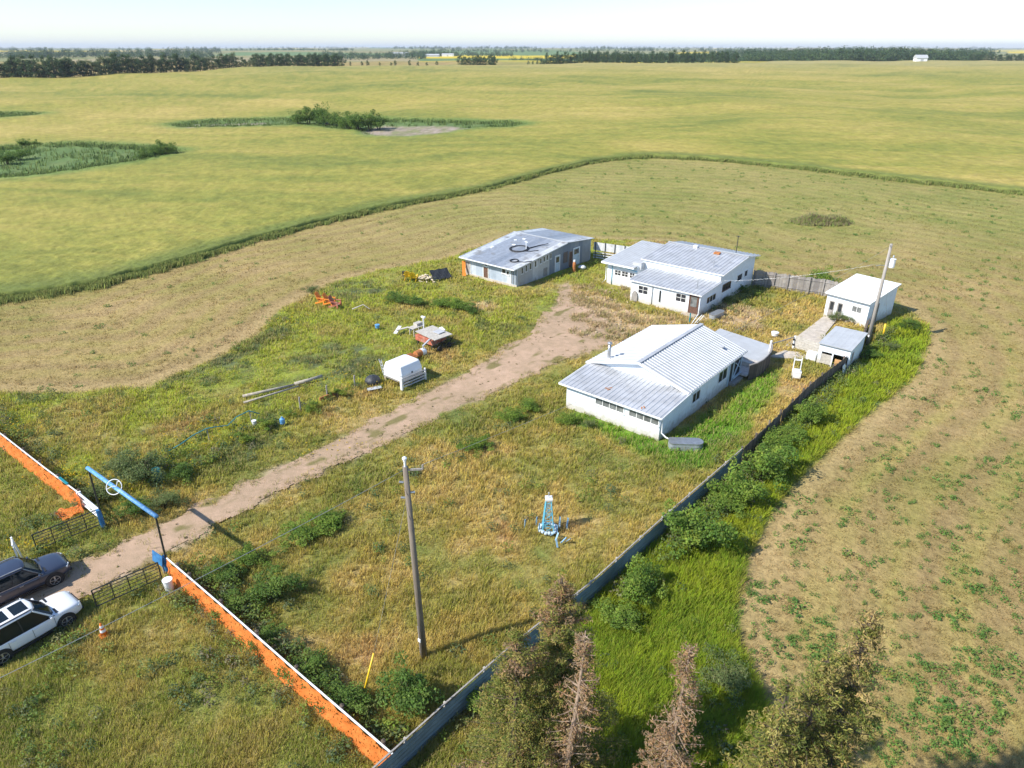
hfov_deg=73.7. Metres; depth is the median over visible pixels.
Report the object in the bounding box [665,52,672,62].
tree
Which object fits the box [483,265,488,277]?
door
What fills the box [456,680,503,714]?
bush
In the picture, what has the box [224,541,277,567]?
bush
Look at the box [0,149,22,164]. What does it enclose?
bush
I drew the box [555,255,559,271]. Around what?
door
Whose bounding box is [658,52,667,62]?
tree
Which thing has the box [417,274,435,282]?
firewood heap
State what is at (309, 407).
bush
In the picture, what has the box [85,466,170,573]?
gate arch
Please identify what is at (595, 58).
tree
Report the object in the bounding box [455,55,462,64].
tree
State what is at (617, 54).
tree
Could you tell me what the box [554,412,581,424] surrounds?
bush
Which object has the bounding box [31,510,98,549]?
farm gate
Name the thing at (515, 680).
spruce
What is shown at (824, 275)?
bush
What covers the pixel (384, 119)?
bush
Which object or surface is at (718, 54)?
tree
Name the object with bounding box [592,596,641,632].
bush
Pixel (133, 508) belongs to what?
bush
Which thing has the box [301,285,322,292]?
bush
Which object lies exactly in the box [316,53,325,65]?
tree
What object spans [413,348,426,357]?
barrel
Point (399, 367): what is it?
truck canopy
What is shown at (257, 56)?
tree
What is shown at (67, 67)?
tree
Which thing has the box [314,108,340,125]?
bush
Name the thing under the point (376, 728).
broadleaf weeds
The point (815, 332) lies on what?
walkway
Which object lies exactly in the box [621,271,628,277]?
window
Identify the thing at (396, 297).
bush
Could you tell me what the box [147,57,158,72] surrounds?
tree
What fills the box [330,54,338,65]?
tree
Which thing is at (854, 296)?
shed
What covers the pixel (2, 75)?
tree
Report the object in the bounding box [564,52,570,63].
tree
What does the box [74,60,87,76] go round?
tree
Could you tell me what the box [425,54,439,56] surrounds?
farm building
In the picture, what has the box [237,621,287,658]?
bush
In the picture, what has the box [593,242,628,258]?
corral fence
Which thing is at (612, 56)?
tree
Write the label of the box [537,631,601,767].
spruce
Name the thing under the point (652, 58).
tree
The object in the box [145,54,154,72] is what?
tree
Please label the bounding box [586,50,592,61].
tree
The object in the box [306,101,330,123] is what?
bush
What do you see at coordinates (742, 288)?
bush
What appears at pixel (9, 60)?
tree
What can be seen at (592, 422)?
bush
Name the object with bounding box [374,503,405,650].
guy wire
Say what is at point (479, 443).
bush
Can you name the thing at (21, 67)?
tree
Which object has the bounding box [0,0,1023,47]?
sky
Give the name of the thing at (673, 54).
tree
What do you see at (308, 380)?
log
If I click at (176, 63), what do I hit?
tree
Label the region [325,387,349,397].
bush
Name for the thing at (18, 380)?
hay stubble
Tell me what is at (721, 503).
bush
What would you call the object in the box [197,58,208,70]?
tree
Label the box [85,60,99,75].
tree
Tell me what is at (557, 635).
spruce
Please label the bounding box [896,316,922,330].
bush
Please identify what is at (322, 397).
edging board
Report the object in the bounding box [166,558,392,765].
safety net fence
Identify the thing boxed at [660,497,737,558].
bush
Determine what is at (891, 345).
bush
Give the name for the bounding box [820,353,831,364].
door
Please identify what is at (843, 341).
shed
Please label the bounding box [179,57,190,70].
tree
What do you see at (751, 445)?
board fence
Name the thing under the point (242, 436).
bush
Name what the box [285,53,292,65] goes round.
tree
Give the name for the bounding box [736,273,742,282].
window
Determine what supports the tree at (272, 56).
on the ground at (592, 211)
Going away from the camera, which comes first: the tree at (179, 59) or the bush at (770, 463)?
the bush at (770, 463)
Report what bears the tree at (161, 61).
on the ground at (592, 211)
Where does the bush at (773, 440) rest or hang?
on the ground at (592, 211)
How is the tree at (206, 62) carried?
on the ground at (592, 211)
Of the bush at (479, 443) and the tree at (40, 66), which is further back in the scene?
the tree at (40, 66)
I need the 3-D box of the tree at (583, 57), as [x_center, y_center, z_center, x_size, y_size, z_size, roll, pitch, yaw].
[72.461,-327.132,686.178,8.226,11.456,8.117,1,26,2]
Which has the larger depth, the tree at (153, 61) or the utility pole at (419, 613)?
the tree at (153, 61)
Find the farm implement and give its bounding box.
[415,325,455,350]
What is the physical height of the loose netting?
1.257 m
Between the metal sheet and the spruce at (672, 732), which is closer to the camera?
the spruce at (672, 732)
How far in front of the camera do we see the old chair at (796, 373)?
59.70 m
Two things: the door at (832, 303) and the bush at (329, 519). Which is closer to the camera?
the bush at (329, 519)
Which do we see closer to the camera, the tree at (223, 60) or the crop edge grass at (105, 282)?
the crop edge grass at (105, 282)
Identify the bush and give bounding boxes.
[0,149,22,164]
[4,146,35,159]
[15,138,29,145]
[27,139,41,144]
[69,474,122,506]
[95,448,136,476]
[111,442,167,483]
[112,496,153,516]
[133,148,153,158]
[135,488,184,514]
[145,143,163,154]
[153,139,179,154]
[163,459,197,481]
[202,554,246,583]
[208,588,263,623]
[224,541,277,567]
[234,431,255,445]
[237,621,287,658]
[245,565,307,605]
[254,418,273,433]
[275,647,330,697]
[277,519,317,548]
[280,410,296,416]
[287,109,307,123]
[292,106,320,124]
[299,505,346,541]
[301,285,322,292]
[302,401,322,413]
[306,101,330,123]
[308,669,372,718]
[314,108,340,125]
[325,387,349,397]
[326,113,342,125]
[334,111,355,128]
[344,112,365,129]
[356,109,382,130]
[365,112,389,128]
[373,650,444,718]
[383,291,408,303]
[404,294,427,304]
[429,296,459,306]
[443,297,470,308]
[455,433,494,457]
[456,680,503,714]
[458,302,478,314]
[492,406,527,422]
[515,398,540,411]
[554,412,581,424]
[582,416,596,427]
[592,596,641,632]
[617,551,668,606]
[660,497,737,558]
[693,642,754,708]
[702,491,746,518]
[704,461,770,504]
[722,295,737,301]
[724,442,802,489]
[738,284,748,290]
[759,425,805,452]
[776,421,809,441]
[793,394,827,423]
[805,265,842,285]
[827,311,839,319]
[834,310,853,320]
[859,344,883,358]
[880,338,900,349]
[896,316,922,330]
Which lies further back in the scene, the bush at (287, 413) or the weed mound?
the weed mound
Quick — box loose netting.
[56,493,83,520]
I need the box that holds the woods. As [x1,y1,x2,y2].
[0,45,1019,61]
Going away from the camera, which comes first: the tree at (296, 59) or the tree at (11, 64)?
the tree at (11, 64)
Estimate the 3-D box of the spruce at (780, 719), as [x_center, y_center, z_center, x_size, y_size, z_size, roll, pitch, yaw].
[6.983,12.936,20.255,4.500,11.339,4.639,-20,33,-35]
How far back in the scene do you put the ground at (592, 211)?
55.27 m
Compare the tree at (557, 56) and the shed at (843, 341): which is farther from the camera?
the tree at (557, 56)
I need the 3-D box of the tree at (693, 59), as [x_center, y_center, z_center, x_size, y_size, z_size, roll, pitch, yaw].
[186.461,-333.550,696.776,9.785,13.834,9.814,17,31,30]
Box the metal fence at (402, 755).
[372,448,742,767]
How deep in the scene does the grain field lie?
201.18 m
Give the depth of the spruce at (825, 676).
18.80 m
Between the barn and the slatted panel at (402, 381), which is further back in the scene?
the barn
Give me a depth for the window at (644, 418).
50.67 m
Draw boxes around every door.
[465,260,470,273]
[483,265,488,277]
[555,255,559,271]
[568,250,572,266]
[573,246,579,263]
[688,295,698,314]
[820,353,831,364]
[826,299,836,315]
[835,301,844,318]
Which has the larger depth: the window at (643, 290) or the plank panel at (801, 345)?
the window at (643, 290)
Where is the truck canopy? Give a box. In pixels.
[384,354,422,382]
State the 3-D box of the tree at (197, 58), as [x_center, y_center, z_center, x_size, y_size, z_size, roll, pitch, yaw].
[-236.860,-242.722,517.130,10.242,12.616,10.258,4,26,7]
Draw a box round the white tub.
[771,331,778,335]
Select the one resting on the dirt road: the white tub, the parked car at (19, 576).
the parked car at (19, 576)
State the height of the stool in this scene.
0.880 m
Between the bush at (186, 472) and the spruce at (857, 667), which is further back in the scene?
the bush at (186, 472)
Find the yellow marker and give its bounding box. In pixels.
[364,653,374,691]
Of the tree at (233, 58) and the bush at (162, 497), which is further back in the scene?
the tree at (233, 58)
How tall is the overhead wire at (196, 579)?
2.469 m
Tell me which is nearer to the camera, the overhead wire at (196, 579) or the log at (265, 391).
the overhead wire at (196, 579)
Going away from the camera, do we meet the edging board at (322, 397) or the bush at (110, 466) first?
the bush at (110, 466)
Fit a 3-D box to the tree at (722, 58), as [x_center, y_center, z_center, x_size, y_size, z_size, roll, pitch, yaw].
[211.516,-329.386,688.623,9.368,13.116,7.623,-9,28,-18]
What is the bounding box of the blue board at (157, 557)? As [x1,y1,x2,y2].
[152,550,164,573]
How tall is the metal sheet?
0.078 m
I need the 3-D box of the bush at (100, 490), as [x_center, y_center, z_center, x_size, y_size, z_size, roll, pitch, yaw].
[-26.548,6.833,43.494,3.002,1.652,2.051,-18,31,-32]
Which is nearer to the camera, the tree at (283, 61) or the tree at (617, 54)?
the tree at (283, 61)
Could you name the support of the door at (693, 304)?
in the white house at (685, 278)
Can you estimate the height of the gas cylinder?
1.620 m
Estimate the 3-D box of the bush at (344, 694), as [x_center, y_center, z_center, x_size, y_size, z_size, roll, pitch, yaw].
[-7.478,13.600,29.776,3.229,1.558,1.777,6,27,13]
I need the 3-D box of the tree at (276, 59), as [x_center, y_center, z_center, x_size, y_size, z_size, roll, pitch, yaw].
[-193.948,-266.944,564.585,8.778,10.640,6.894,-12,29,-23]
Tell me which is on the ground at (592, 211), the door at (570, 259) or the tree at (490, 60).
the tree at (490, 60)
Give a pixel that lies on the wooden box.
(418, 323)
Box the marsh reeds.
[0,111,526,177]
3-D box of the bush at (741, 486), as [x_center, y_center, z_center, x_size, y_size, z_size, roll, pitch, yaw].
[14.296,6.255,42.850,4.201,3.417,3.083,-6,27,-11]
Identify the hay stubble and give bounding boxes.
[0,158,1023,767]
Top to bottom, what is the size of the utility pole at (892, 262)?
10.304 m
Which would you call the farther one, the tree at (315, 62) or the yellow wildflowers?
the tree at (315, 62)
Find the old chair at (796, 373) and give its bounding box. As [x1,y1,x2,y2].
[791,357,802,378]
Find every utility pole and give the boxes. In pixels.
[399,456,427,660]
[865,244,896,344]
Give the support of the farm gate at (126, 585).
on the ground at (592, 211)
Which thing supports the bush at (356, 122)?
on the ground at (592, 211)
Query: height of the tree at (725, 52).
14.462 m
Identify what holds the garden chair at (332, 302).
on the ground at (592, 211)
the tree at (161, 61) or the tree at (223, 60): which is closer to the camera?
the tree at (161, 61)
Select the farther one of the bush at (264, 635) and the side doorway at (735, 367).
the side doorway at (735, 367)
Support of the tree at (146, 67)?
on the ground at (592, 211)
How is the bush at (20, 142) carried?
on the ground at (592, 211)
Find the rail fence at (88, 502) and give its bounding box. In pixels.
[76,491,97,515]
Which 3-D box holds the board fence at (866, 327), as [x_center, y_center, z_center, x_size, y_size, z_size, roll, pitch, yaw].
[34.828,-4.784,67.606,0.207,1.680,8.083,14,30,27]
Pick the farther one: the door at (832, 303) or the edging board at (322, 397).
the door at (832, 303)
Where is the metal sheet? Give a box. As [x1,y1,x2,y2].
[367,386,381,390]
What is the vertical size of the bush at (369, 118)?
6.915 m
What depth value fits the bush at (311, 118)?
226.23 m
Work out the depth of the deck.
63.04 m
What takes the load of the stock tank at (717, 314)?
on the ground at (592, 211)
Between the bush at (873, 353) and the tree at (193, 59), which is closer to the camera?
the bush at (873, 353)
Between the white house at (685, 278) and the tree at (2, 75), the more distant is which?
the tree at (2, 75)
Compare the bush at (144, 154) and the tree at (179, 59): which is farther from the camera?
the tree at (179, 59)
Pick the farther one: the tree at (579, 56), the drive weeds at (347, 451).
the tree at (579, 56)
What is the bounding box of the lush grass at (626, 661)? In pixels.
[483,315,931,767]
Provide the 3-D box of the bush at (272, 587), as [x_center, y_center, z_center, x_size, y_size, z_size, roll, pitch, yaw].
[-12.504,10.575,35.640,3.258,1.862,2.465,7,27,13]
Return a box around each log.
[242,384,294,397]
[243,385,298,403]
[294,375,322,385]
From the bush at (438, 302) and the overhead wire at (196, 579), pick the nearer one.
the overhead wire at (196, 579)
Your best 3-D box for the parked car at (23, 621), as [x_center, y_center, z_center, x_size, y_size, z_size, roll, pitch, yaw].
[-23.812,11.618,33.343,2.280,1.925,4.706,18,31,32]
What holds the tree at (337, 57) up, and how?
on the ground at (592, 211)
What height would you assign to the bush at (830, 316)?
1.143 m
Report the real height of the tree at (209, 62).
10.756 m
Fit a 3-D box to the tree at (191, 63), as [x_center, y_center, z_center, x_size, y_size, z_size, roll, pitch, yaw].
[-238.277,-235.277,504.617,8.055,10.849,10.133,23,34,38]
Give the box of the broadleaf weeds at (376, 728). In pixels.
[0,252,903,767]
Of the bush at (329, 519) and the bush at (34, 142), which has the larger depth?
the bush at (34, 142)
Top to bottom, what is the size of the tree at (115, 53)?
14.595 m
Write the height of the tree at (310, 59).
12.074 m
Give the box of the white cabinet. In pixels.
[806,350,817,360]
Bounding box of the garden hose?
[169,410,258,450]
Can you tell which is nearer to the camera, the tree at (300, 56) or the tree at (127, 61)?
the tree at (127, 61)
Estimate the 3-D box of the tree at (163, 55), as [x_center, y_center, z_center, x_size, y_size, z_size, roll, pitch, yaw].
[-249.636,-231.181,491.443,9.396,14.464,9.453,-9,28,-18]
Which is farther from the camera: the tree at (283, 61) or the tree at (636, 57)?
the tree at (636, 57)
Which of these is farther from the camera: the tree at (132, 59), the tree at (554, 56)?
the tree at (554, 56)
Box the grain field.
[0,60,1023,296]
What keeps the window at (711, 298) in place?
in the white house at (685, 278)
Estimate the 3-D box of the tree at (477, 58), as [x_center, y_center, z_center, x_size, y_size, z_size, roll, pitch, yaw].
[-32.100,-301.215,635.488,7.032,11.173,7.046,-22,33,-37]
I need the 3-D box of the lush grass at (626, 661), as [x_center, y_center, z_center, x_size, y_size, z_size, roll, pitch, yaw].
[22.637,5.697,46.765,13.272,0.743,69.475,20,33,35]
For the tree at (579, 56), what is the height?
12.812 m
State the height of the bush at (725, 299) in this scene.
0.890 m
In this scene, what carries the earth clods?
on the ground at (592, 211)
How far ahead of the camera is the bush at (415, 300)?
76.89 m
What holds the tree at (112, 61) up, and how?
on the ground at (592, 211)
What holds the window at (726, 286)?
in the white house at (685, 278)
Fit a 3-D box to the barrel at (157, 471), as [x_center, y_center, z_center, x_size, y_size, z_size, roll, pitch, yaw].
[-23.828,6.025,45.782,0.620,0.880,0.620,20,33,35]
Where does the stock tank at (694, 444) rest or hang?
on the ground at (592, 211)
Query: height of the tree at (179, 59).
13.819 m
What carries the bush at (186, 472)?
on the ground at (592, 211)
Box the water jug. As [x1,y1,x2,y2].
[279,417,284,424]
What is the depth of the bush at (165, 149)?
173.57 m
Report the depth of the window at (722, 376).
57.19 m
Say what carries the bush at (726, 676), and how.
on the ground at (592, 211)
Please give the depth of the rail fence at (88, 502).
42.10 m
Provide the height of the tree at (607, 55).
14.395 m
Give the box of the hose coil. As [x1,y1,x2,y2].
[509,245,537,251]
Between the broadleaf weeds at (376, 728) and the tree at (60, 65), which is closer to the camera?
the broadleaf weeds at (376, 728)
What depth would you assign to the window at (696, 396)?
53.85 m
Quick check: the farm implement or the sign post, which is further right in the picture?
the farm implement
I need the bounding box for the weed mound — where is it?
[787,212,854,226]
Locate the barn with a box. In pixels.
[459,228,593,286]
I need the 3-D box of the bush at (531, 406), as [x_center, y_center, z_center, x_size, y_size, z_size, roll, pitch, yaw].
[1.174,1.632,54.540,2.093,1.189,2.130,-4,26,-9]
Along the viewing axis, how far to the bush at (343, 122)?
214.36 m
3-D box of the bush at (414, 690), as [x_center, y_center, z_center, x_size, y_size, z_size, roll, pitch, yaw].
[-4.466,13.307,29.210,3.493,2.727,2.462,20,32,34]
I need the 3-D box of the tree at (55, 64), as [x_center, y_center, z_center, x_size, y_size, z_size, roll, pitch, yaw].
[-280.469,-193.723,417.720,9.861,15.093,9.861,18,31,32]
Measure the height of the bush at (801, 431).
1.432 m
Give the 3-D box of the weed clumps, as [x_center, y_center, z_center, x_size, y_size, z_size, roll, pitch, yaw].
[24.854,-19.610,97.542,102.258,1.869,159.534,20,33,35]
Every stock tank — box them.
[668,437,703,451]
[709,309,724,319]
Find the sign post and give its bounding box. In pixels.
[10,537,23,557]
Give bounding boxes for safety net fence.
[0,433,79,503]
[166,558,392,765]
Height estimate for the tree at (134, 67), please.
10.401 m
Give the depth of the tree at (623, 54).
703.84 m
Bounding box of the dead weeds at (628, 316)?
[566,281,772,340]
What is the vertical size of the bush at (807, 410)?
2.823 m
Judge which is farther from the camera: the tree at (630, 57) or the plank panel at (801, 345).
the tree at (630, 57)
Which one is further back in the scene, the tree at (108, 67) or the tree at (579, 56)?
the tree at (579, 56)
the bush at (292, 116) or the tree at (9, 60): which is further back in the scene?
the tree at (9, 60)
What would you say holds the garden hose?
on the ground at (592, 211)
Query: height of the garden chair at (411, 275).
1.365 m
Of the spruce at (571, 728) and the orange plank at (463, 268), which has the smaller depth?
the spruce at (571, 728)
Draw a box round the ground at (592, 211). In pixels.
[0,47,1023,767]
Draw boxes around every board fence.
[740,356,846,461]
[752,270,839,295]
[864,318,869,331]
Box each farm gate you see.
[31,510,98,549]
[91,562,161,606]
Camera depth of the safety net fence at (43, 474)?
45.70 m
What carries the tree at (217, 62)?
on the ground at (592, 211)
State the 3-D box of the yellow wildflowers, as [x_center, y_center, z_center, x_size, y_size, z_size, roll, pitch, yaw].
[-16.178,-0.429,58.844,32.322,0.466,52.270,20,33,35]
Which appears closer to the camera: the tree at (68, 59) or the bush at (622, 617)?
the bush at (622, 617)
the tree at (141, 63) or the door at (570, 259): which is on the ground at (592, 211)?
the tree at (141, 63)
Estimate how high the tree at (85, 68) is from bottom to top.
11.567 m
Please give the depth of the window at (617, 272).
82.99 m
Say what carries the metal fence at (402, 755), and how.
on the ground at (592, 211)
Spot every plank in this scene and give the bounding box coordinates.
[406,353,417,357]
[462,261,465,275]
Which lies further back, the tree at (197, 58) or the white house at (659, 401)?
the tree at (197, 58)
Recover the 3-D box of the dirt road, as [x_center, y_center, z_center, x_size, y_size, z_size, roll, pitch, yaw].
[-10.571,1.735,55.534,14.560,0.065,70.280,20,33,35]
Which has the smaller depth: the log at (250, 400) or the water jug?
the water jug
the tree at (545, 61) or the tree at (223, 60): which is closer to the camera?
the tree at (223, 60)
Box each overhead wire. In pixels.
[0,470,402,677]
[422,247,888,464]
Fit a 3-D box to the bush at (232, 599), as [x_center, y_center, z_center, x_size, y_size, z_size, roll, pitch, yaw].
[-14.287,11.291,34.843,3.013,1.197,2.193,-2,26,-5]
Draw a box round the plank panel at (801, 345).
[792,336,819,351]
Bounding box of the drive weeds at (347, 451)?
[38,290,618,596]
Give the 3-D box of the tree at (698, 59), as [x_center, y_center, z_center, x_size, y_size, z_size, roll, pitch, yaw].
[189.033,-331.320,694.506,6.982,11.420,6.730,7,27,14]
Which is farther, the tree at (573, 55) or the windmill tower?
the tree at (573, 55)
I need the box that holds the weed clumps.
[0,158,1023,767]
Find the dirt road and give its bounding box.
[0,285,623,605]
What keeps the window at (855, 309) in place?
in the shed at (854, 296)
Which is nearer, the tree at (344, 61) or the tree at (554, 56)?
the tree at (344, 61)
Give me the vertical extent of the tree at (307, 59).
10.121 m
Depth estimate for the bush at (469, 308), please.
74.64 m
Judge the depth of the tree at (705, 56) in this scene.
699.55 m
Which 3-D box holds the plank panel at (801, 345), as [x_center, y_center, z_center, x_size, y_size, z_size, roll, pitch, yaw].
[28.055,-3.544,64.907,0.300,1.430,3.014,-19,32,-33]
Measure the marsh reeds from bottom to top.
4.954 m
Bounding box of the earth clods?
[576,288,759,335]
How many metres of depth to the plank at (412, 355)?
63.47 m
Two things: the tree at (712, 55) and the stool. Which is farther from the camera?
the tree at (712, 55)
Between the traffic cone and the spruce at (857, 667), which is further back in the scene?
the traffic cone
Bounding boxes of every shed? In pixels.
[816,326,867,369]
[823,274,901,325]
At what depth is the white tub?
68.42 m
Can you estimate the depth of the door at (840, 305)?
72.75 m
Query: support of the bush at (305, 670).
on the ground at (592, 211)
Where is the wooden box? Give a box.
[413,321,422,325]
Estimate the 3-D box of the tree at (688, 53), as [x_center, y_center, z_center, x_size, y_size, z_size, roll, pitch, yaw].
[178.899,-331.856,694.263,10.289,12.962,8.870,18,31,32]
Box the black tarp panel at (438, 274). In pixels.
[429,267,451,279]
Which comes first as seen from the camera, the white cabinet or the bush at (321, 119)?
the white cabinet
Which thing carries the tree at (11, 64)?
on the ground at (592, 211)
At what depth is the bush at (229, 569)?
36.77 m
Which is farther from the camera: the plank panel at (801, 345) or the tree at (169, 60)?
the tree at (169, 60)
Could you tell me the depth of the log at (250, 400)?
56.46 m
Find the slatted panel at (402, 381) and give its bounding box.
[400,368,426,389]
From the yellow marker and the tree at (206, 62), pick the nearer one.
the yellow marker
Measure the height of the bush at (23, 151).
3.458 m
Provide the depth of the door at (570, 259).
90.19 m
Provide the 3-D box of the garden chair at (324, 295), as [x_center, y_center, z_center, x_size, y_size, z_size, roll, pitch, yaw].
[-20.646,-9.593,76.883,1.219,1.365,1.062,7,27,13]
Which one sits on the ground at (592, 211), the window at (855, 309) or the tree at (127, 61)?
the tree at (127, 61)
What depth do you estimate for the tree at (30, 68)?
412.93 m
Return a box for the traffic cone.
[99,623,110,639]
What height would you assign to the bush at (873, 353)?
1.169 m
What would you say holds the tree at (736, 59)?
on the ground at (592, 211)
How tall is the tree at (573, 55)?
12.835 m
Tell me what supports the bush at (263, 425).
on the ground at (592, 211)
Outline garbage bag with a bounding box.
[365,374,379,385]
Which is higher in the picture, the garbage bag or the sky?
the sky
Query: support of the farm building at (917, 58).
on the ground at (592, 211)
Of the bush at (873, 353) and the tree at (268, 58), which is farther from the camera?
the tree at (268, 58)
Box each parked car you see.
[0,552,72,606]
[0,591,83,666]
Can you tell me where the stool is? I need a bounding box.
[408,324,422,335]
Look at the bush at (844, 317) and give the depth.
72.36 m
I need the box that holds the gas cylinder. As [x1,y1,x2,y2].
[572,260,575,271]
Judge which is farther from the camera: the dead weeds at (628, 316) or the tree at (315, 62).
the tree at (315, 62)
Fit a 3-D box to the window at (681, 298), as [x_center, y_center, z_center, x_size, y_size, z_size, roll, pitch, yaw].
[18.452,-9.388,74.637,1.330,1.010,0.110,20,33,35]
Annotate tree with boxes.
[0,63,8,77]
[2,55,24,77]
[3,58,18,77]
[14,54,35,77]
[24,54,42,77]
[35,62,46,76]
[38,55,52,76]
[45,55,60,77]
[56,58,69,76]
[58,58,72,76]
[62,56,78,76]
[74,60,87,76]
[80,59,93,75]
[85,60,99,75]
[91,61,103,75]
[93,58,108,73]
[96,55,113,74]
[105,53,125,73]
[110,52,122,71]
[117,59,130,72]
[118,53,131,71]
[122,54,140,72]
[130,61,140,72]
[136,55,150,72]
[141,59,151,72]
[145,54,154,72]
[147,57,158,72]
[156,57,168,72]
[160,52,171,71]
[165,56,175,71]
[169,53,182,71]
[172,53,186,71]
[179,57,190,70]
[183,58,196,70]
[190,52,198,70]
[194,54,205,70]
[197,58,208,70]
[202,57,208,69]
[206,57,212,69]
[210,55,221,69]
[216,53,228,67]
[225,54,233,67]
[227,51,239,66]
[253,53,262,66]
[260,54,267,66]
[264,56,273,66]
[269,53,275,65]
[273,54,281,65]
[280,55,288,65]
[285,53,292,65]
[289,56,296,65]
[293,55,299,65]
[295,53,303,65]
[303,52,316,65]
[303,56,310,65]
[313,52,320,65]
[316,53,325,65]
[319,53,330,65]
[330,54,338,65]
[333,54,341,65]
[338,56,346,65]
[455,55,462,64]
[474,54,480,64]
[484,55,492,64]
[542,52,550,63]
[550,54,556,63]
[553,51,561,63]
[559,53,564,63]
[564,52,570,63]
[570,53,577,62]
[576,52,582,62]
[580,52,586,62]
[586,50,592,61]
[592,53,599,62]
[594,50,601,62]
[604,50,610,62]
[607,52,614,62]
[613,52,619,62]
[619,51,627,62]
[627,52,634,62]
[634,50,641,62]
[649,50,656,62]
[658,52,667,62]
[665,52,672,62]
[671,49,677,62]
[684,51,692,62]
[691,50,697,62]
[695,52,700,62]
[700,50,706,62]
[709,51,715,62]
[712,51,720,62]
[718,52,726,62]
[723,51,729,62]
[732,52,739,62]
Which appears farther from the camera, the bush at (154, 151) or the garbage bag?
the bush at (154, 151)
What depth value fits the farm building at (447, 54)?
1534.19 m
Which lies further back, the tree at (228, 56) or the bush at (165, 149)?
the tree at (228, 56)
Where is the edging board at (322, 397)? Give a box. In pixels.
[319,392,335,400]
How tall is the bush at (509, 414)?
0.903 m
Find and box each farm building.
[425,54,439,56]
[442,53,453,55]
[913,55,927,61]
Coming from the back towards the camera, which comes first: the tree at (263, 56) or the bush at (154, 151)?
the tree at (263, 56)
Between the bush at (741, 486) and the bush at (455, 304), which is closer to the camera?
the bush at (741, 486)
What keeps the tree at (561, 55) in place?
on the ground at (592, 211)
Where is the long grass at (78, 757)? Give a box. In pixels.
[0,237,929,767]
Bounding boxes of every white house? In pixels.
[558,323,747,440]
[601,236,760,316]
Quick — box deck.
[715,329,772,380]
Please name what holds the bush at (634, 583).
on the ground at (592, 211)
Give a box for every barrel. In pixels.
[151,467,161,480]
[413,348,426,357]
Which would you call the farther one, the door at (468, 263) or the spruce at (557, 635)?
the door at (468, 263)
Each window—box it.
[594,397,624,414]
[614,269,620,276]
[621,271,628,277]
[628,409,659,427]
[638,285,647,295]
[675,292,686,303]
[691,388,700,404]
[706,293,715,304]
[717,367,727,384]
[722,280,731,291]
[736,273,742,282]
[851,305,862,314]
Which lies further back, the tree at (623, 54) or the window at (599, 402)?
the tree at (623, 54)
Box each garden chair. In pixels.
[314,291,327,303]
[322,293,335,305]
[328,295,341,308]
[403,271,412,281]
[409,272,417,282]
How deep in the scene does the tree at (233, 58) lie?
535.40 m
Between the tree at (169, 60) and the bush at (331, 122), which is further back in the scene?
the tree at (169, 60)
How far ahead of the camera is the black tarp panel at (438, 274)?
85.36 m
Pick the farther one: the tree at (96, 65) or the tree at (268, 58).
the tree at (268, 58)
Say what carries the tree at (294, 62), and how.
on the ground at (592, 211)
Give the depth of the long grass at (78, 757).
43.08 m
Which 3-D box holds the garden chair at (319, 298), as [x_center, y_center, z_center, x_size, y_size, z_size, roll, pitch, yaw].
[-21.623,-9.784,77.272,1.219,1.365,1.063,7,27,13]
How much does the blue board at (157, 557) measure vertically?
1.329 m
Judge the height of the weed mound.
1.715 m
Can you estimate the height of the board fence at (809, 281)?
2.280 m
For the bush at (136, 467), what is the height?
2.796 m
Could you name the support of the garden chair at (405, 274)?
on the ground at (592, 211)
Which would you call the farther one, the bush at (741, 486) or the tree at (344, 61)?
the tree at (344, 61)
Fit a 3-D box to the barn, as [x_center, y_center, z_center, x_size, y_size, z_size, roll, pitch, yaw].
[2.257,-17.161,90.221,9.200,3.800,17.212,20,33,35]
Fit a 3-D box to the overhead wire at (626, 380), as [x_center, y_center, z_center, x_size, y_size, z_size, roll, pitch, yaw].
[15.553,-4.475,45.334,54.217,1.482,0.013,-24,35,-39]
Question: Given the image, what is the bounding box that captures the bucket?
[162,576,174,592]
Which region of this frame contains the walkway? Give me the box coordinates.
[771,316,836,358]
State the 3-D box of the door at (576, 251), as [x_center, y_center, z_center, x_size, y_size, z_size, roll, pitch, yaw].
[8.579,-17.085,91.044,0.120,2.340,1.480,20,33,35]
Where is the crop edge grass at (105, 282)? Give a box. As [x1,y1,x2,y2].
[0,154,1023,304]
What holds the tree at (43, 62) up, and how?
on the ground at (592, 211)
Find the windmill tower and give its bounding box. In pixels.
[538,492,556,534]
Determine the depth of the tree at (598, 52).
702.89 m
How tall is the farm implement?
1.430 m
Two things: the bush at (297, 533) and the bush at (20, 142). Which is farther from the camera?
the bush at (20, 142)
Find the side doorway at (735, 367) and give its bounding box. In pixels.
[726,356,742,386]
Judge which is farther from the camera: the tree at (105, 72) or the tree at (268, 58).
the tree at (268, 58)
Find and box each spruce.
[450,625,578,767]
[466,574,631,767]
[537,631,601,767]
[632,641,710,767]
[720,677,810,767]
[739,605,898,767]
[751,649,852,767]
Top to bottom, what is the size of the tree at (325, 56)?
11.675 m
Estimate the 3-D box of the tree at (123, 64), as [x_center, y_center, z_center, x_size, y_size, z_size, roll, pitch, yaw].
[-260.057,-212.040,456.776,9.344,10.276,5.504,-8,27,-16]
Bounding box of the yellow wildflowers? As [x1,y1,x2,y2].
[0,284,475,556]

